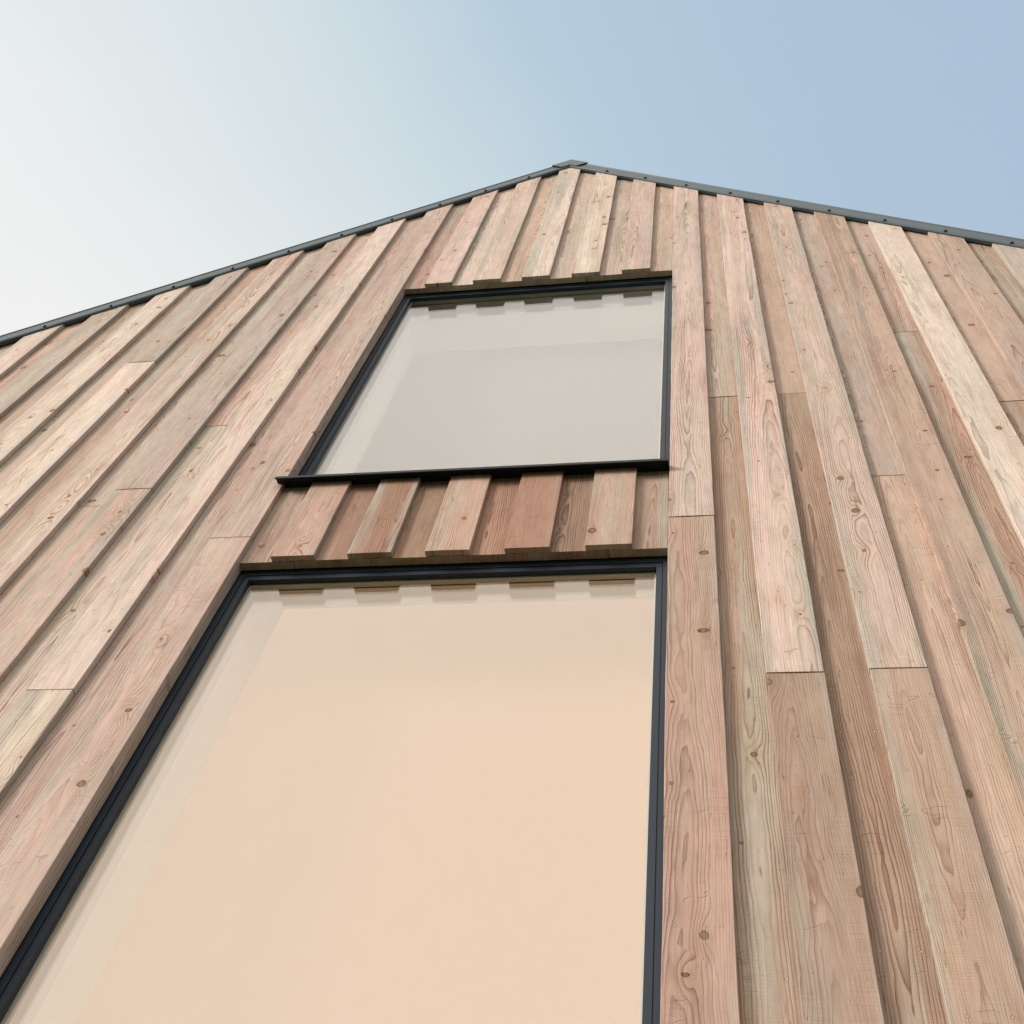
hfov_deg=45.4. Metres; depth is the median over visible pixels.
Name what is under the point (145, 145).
sky
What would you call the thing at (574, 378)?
window
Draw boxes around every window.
[0,556,667,1023]
[274,277,671,487]
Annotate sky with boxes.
[0,0,1023,335]
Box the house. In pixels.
[0,159,1023,1023]
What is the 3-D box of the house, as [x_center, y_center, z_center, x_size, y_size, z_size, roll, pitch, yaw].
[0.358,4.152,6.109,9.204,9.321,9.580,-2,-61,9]
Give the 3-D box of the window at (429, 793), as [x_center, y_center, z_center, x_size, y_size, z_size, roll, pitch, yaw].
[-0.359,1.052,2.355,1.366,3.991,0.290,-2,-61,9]

